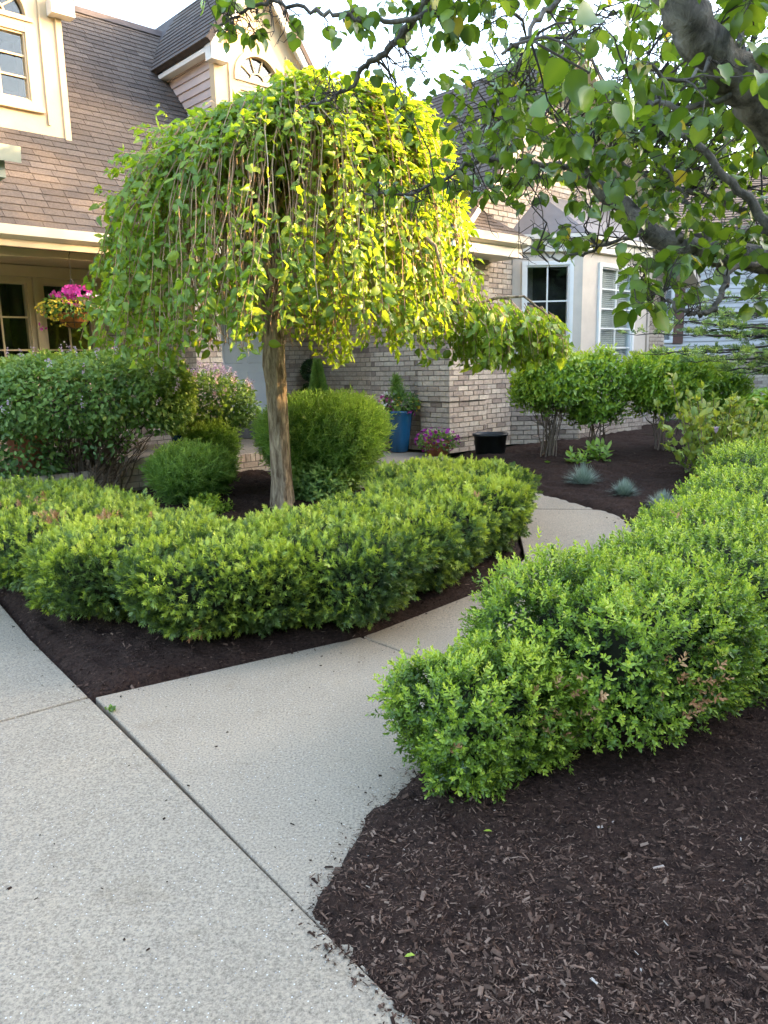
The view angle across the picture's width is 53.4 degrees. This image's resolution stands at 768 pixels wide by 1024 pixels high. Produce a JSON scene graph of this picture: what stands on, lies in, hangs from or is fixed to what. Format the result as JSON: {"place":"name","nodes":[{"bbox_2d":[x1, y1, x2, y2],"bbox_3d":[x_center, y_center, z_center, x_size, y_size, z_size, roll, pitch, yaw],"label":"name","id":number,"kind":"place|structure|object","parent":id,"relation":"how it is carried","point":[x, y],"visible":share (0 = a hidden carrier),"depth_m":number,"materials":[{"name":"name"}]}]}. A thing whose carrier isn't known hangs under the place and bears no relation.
{"place":"outdoors","nodes":[
{"label":"outdoors","id":0,"kind":"place"},
{"bbox_2d":[171,435,183,445],"bbox_3d":[-2.354,-0.798,9.054,0.340,0.260,0.340,-1,11,0],"label":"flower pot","id":1,"kind":"object","parent":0,"point":[175,438],"visible":0.16,"depth_m":8.90,"materials":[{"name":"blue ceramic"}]},
{"bbox_2d":[151,360,261,436],"bbox_3d":[-2.064,-1.040,8.665,1.162,1.357,1.116,-8,13,-31],"label":"lilac shrub","id":2,"kind":"object","parent":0,"point":[225,410],"visible":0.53,"depth_m":8.43,"materials":[{"name":"green plant"}]},
{"bbox_2d":[0,605,414,1023],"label":"driveway","id":3,"kind":"structure","parent":0,"point":[213,922],"depth_m":2.26,"materials":[{"name":"concrete"}]},
{"bbox_2d":[0,469,523,703],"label":"mulch bed","id":4,"kind":"object","parent":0,"point":[245,494],"visible":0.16,"depth_m":4.37,"materials":[{"name":"brown wood"}]},
{"bbox_2d":[0,472,108,512],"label":"yew","id":5,"kind":"object","parent":4,"relation":"on","point":[16,490],"visible":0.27,"depth_m":5.84,"materials":[{"name":"green plant"}]},
{"bbox_2d":[0,484,164,600],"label":"yew","id":6,"kind":"object","parent":4,"relation":"on","point":[27,522],"visible":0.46,"depth_m":5.07,"materials":[{"name":"green plant"}]},
{"bbox_2d":[0,341,201,492],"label":"lilac shrub","id":7,"kind":"object","parent":4,"relation":"on","point":[24,415],"visible":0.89,"depth_m":7.34,"materials":[{"name":"green plant"}]},
{"bbox_2d":[16,498,234,623],"bbox_3d":[-1.562,0.302,4.913,1.481,0.722,1.232,-9,13,-34],"label":"yew","id":8,"kind":"object","parent":4,"relation":"on","point":[71,565],"visible":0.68,"depth_m":4.46,"materials":[{"name":"green plant"}]},
{"bbox_2d":[135,436,242,506],"bbox_3d":[-1.908,-0.351,7.493,1.016,0.795,0.976,-1,11,0],"label":"spirea shrub","id":9,"kind":"object","parent":4,"relation":"on","point":[183,471],"visible":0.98,"depth_m":7.24,"materials":[{"name":"green plant"}]},
{"bbox_2d":[182,491,234,513],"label":"perennial","id":10,"kind":"object","parent":4,"relation":"on","point":[214,503],"visible":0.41,"depth_m":7.02,"materials":[{"name":"green plant"}]},
{"bbox_2d":[180,416,243,471],"bbox_3d":[-1.874,-0.640,8.333,0.702,0.828,0.729,-1,11,0],"label":"spirea shrub","id":11,"kind":"object","parent":4,"relation":"on","point":[215,434],"visible":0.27,"depth_m":8.20,"materials":[{"name":"green plant"}]},
{"bbox_2d":[98,504,329,642],"bbox_3d":[-0.956,0.372,4.615,1.336,0.716,1.473,-1,11,0],"label":"yew","id":12,"kind":"object","parent":4,"relation":"on","point":[218,580],"visible":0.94,"depth_m":4.16,"materials":[{"name":"green plant"}]},
{"bbox_2d":[249,385,396,493],"bbox_3d":[-0.615,-0.691,7.777,1.545,1.208,1.418,-1,11,0],"label":"spirea shrub","id":13,"kind":"object","parent":4,"relation":"on","point":[350,432],"visible":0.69,"depth_m":7.33,"materials":[{"name":"green plant"}]},
{"bbox_2d":[292,457,354,502],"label":"perennial","id":14,"kind":"object","parent":4,"relation":"on","point":[306,487],"visible":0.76,"depth_m":7.24,"materials":[{"name":"green plant"}]},
{"bbox_2d":[77,60,576,509],"bbox_3d":[-0.441,-1.833,6.801,4.484,3.855,3.590,-1,11,0],"label":"mulberry tree","id":15,"kind":"object","parent":4,"relation":"on","point":[277,166],"visible":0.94,"depth_m":5.73,"materials":[{"name":"green plant"}]},
{"bbox_2d":[233,498,447,633],"bbox_3d":[-0.370,0.302,4.766,1.457,0.747,1.222,5,13,31],"label":"yew","id":16,"kind":"object","parent":4,"relation":"on","point":[359,562],"visible":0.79,"depth_m":4.35,"materials":[{"name":"green plant"}]},
{"bbox_2d":[309,480,502,593],"bbox_3d":[0.119,0.163,5.273,1.270,0.732,1.028,6,13,35],"label":"yew","id":17,"kind":"object","parent":4,"relation":"on","point":[456,528],"visible":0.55,"depth_m":5.03,"materials":[{"name":"green plant"}]},
{"bbox_2d":[353,464,536,556],"bbox_3d":[0.451,-0.001,5.815,1.310,0.754,1.133,7,13,36],"label":"yew","id":18,"kind":"object","parent":4,"relation":"on","point":[506,496],"visible":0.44,"depth_m":5.59,"materials":[{"name":"green plant"}]},
{"bbox_2d":[356,452,543,512],"bbox_3d":[0.578,-0.186,6.677,1.613,0.700,1.260,1,11,13],"label":"yew","id":19,"kind":"object","parent":4,"relation":"on","point":[393,469],"visible":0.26,"depth_m":6.45,"materials":[{"name":"green plant"}]},
{"bbox_2d":[299,358,323,393],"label":"topiary","id":20,"kind":"object","parent":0,"point":[304,372],"visible":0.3,"depth_m":11.86,"materials":[{"name":"green plant"}]},
{"bbox_2d":[308,358,327,395],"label":"shrub","id":21,"kind":"object","parent":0,"point":[318,380],"visible":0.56,"depth_m":11.27,"materials":[{"name":"plant"}]},
{"bbox_2d":[2,419,677,704],"bbox_3d":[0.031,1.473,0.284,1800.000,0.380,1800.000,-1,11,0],"label":"ground","id":22,"kind":"structure","parent":0,"point":[453,455],"depth_m":11.54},
{"bbox_2d":[0,0,700,492],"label":"house","id":23,"kind":"structure","parent":22,"relation":"on","point":[82,90],"depth_m":10.20,"materials":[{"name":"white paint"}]},
{"bbox_2d":[0,0,32,22],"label":"arched window","id":24,"kind":"structure","parent":23,"relation":"in","point":[5,8],"depth_m":8.46,"materials":[{"name":"white glass"}]},
{"bbox_2d":[0,21,36,104],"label":"window","id":25,"kind":"structure","parent":23,"relation":"in","point":[16,63],"depth_m":8.65,"materials":[{"name":"clear glass"}]},
{"bbox_2d":[0,276,42,403],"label":"window","id":26,"kind":"structure","parent":23,"relation":"in","point":[18,330],"depth_m":9.66,"materials":[{"name":"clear glass"}]},
{"bbox_2d":[7,433,47,471],"bbox_3d":[-3.699,-0.617,7.943,0.420,0.380,0.420,-1,11,0],"label":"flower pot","id":27,"kind":"object","parent":23,"relation":"on","point":[13,445],"visible":0.2,"depth_m":7.80,"materials":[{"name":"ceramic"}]},
{"bbox_2d":[37,278,100,416],"bbox_3d":[-4.282,-2.117,10.031,0.800,1.780,0.970,-11,15,-42],"label":"window","id":28,"kind":"structure","parent":23,"relation":"in","point":[54,335],"depth_m":10.25,"materials":[{"name":"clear glass"}]},
{"bbox_2d":[34,251,106,330],"bbox_3d":[-3.362,-2.391,8.237,0.793,0.845,0.681,-1,11,0],"label":"hanging basket","id":29,"kind":"object","parent":23,"relation":"hanging from","point":[71,318],"visible":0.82,"depth_m":8.13,"materials":[{"name":"metal"}]},
{"bbox_2d":[218,281,266,413],"bbox_3d":[-2.110,-2.453,11.433,0.880,1.980,0.057,-11,15,-42],"label":"door","id":30,"kind":"structure","parent":23,"relation":"in","point":[250,367],"depth_m":11.49,"materials":[{"name":"paint"}]},
{"bbox_2d":[237,84,255,95],"bbox_3d":[-1.917,-5.491,10.868,0.800,0.870,0.570,-11,15,-42],"label":"window","id":31,"kind":"structure","parent":23,"relation":"in","point":[240,88],"depth_m":10.43,"materials":[{"name":"white glass"}]},
{"bbox_2d":[234,50,278,87],"bbox_3d":[-1.911,-6.184,10.712,0.800,0.490,0.551,-11,15,-42],"label":"arched window","id":32,"kind":"structure","parent":23,"relation":"in","point":[246,71],"depth_m":10.57,"materials":[{"name":"white glass"}]},
{"bbox_2d":[521,260,573,372],"bbox_3d":[2.292,-2.759,10.902,0.796,1.600,0.420,-1,11,1],"label":"window","id":33,"kind":"structure","parent":23,"relation":"in","point":[553,289],"depth_m":10.94,"materials":[{"name":"white paint"}]},
{"bbox_2d":[596,262,634,369],"bbox_3d":[3.265,-2.896,11.509,1.100,1.600,0.570,-11,15,-42],"label":"window","id":34,"kind":"structure","parent":23,"relation":"in","point":[608,274],"depth_m":11.29,"materials":[{"name":"white paint"}]},
{"bbox_2d":[663,172,767,418],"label":"house","id":35,"kind":"structure","parent":22,"relation":"on","point":[680,341],"depth_m":16.60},
{"bbox_2d":[663,287,674,342],"bbox_3d":[6.033,-4.452,16.774,0.660,1.510,0.370,0,11,6],"label":"window","id":36,"kind":"structure","parent":35,"relation":"in","point":[670,340],"depth_m":16.70,"materials":[{"name":"white paint"}]},
{"bbox_2d":[96,451,633,973],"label":"walkway","id":37,"kind":"structure","parent":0,"point":[300,729],"depth_m":3.29,"materials":[{"name":"concrete"}]},
{"bbox_2d":[104,704,115,713],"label":"weed","id":38,"kind":"object","parent":37,"relation":"on","point":[111,708],"visible":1,"depth_m":3.53,"materials":[{"name":"green plant"}]},
{"bbox_2d":[6,507,625,1015],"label":"mulch crumbs","id":39,"kind":"object","parent":37,"relation":"on","point":[268,777],"visible":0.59,"depth_m":2.67,"materials":[{"name":"brown wood"}]},
{"bbox_2d":[376,371,420,452],"bbox_3d":[0.195,-1.350,10.289,0.625,1.081,0.467,-1,11,0],"label":"planter","id":40,"kind":"object","parent":37,"relation":"on","point":[399,436],"visible":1,"depth_m":10.20,"materials":[{"name":"blue ceramic"}]},
{"bbox_2d":[413,427,459,455],"bbox_3d":[0.687,-0.922,9.915,0.625,0.364,0.542,-1,11,0],"label":"petunia pot","id":41,"kind":"object","parent":37,"relation":"on","point":[434,447],"visible":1,"depth_m":9.81,"materials":[{"name":"ceramic"}]},
{"bbox_2d":[74,0,767,174],"label":"sky","id":42,"kind":"structure","parent":0,"point":[148,13],"materials":[{"name":"white"}]},
{"bbox_2d":[290,420,767,1023],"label":"mulch bed","id":43,"kind":"object","parent":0,"point":[630,446],"visible":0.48,"depth_m":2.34,"materials":[{"name":"brown wood"}]},
{"bbox_2d":[365,621,597,803],"bbox_3d":[0.373,0.745,2.871,0.815,0.643,0.728,-9,13,-35],"label":"boxwood","id":44,"kind":"object","parent":43,"relation":"on","point":[476,717],"visible":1,"depth_m":2.70,"materials":[{"name":"green plant"}]},
{"bbox_2d":[200,0,767,333],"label":"pear tree","id":45,"kind":"object","parent":43,"relation":"on","point":[722,64],"visible":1,"depth_m":2.77,"materials":[{"name":"green plant"}]},
{"bbox_2d":[473,432,507,454],"bbox_3d":[1.342,-0.853,9.638,0.444,0.285,0.444,-1,11,0],"label":"tub","id":46,"kind":"object","parent":43,"relation":"on","point":[490,442],"visible":0.88,"depth_m":9.48,"materials":[{"name":"black plastic"}]},
{"bbox_2d":[506,351,595,456],"bbox_3d":[2.000,-1.311,9.178,1.053,1.463,0.968,-1,11,0],"label":"burning bush","id":47,"kind":"object","parent":43,"relation":"on","point":[555,387],"visible":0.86,"depth_m":8.92,"materials":[{"name":"green plant"}]},
{"bbox_2d":[564,446,590,463],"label":"perennial","id":48,"kind":"object","parent":43,"relation":"on","point":[573,455],"visible":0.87,"depth_m":8.74,"materials":[{"name":"green plant"}]},
{"bbox_2d":[562,461,602,483],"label":"fescue tuft","id":49,"kind":"object","parent":43,"relation":"on","point":[584,476],"visible":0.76,"depth_m":7.82,"materials":[{"name":"plant"}]},
{"bbox_2d":[577,437,613,461],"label":"perennial","id":50,"kind":"object","parent":43,"relation":"on","point":[596,451],"visible":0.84,"depth_m":8.92,"materials":[{"name":"green plant"}]},
{"bbox_2d":[560,341,634,452],"bbox_3d":[2.560,-1.348,9.315,0.985,1.430,0.848,-1,11,0],"label":"burning bush","id":51,"kind":"object","parent":43,"relation":"on","point":[604,364],"visible":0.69,"depth_m":9.10,"materials":[{"name":"green plant"}]},
{"bbox_2d":[457,525,767,757],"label":"boxwood","id":52,"kind":"object","parent":43,"relation":"on","point":[622,647],"visible":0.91,"depth_m":2.92,"materials":[{"name":"green plant"}]},
{"bbox_2d":[608,475,644,495],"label":"fescue tuft","id":53,"kind":"object","parent":43,"relation":"on","point":[624,488],"visible":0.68,"depth_m":7.34,"materials":[{"name":"plant"}]},
{"bbox_2d":[642,489,674,508],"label":"fescue tuft","id":54,"kind":"object","parent":43,"relation":"on","point":[664,494],"visible":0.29,"depth_m":6.89,"materials":[{"name":"plant"}]},
{"bbox_2d":[570,494,767,708],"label":"boxwood","id":55,"kind":"object","parent":43,"relation":"on","point":[736,553],"visible":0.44,"depth_m":3.64,"materials":[{"name":"green plant"}]},
{"bbox_2d":[619,344,720,449],"bbox_3d":[3.457,-1.364,9.377,1.226,1.397,1.001,-1,11,0],"label":"burning bush","id":56,"kind":"object","parent":43,"relation":"on","point":[649,384],"visible":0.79,"depth_m":9.07,"materials":[{"name":"green plant"}]},
{"bbox_2d":[616,141,767,376],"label":"pine tree","id":57,"kind":"object","parent":43,"relation":"on","point":[726,321],"visible":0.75,"depth_m":8.60,"materials":[{"name":"green plant"}]},
{"bbox_2d":[619,481,767,548],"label":"boxwood","id":58,"kind":"object","parent":43,"relation":"on","point":[712,502],"visible":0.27,"depth_m":4.34,"materials":[{"name":"green plant"}]},
{"bbox_2d":[653,372,767,478],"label":"magnolia shrub","id":59,"kind":"object","parent":43,"relation":"on","point":[704,431],"visible":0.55,"depth_m":7.66,"materials":[{"name":"green plant"}]},
{"bbox_2d":[674,456,767,515],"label":"boxwood","id":60,"kind":"object","parent":43,"relation":"on","point":[715,477],"visible":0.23,"depth_m":5.10,"materials":[{"name":"green plant"}]},
{"bbox_2d":[693,433,767,492],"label":"boxwood","id":61,"kind":"object","parent":43,"relation":"on","point":[759,451],"visible":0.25,"depth_m":6.05,"materials":[{"name":"green plant"}]},
{"bbox_2d":[706,358,758,419],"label":"burning bush","id":62,"kind":"object","parent":43,"relation":"on","point":[740,383],"visible":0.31,"depth_m":9.53,"materials":[{"name":"green plant"}]},
{"bbox_2d":[734,387,767,455],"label":"hydrangea","id":63,"kind":"object","parent":43,"relation":"on","point":[756,394],"visible":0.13,"depth_m":8.48,"materials":[{"name":"green plant"}]}
]}

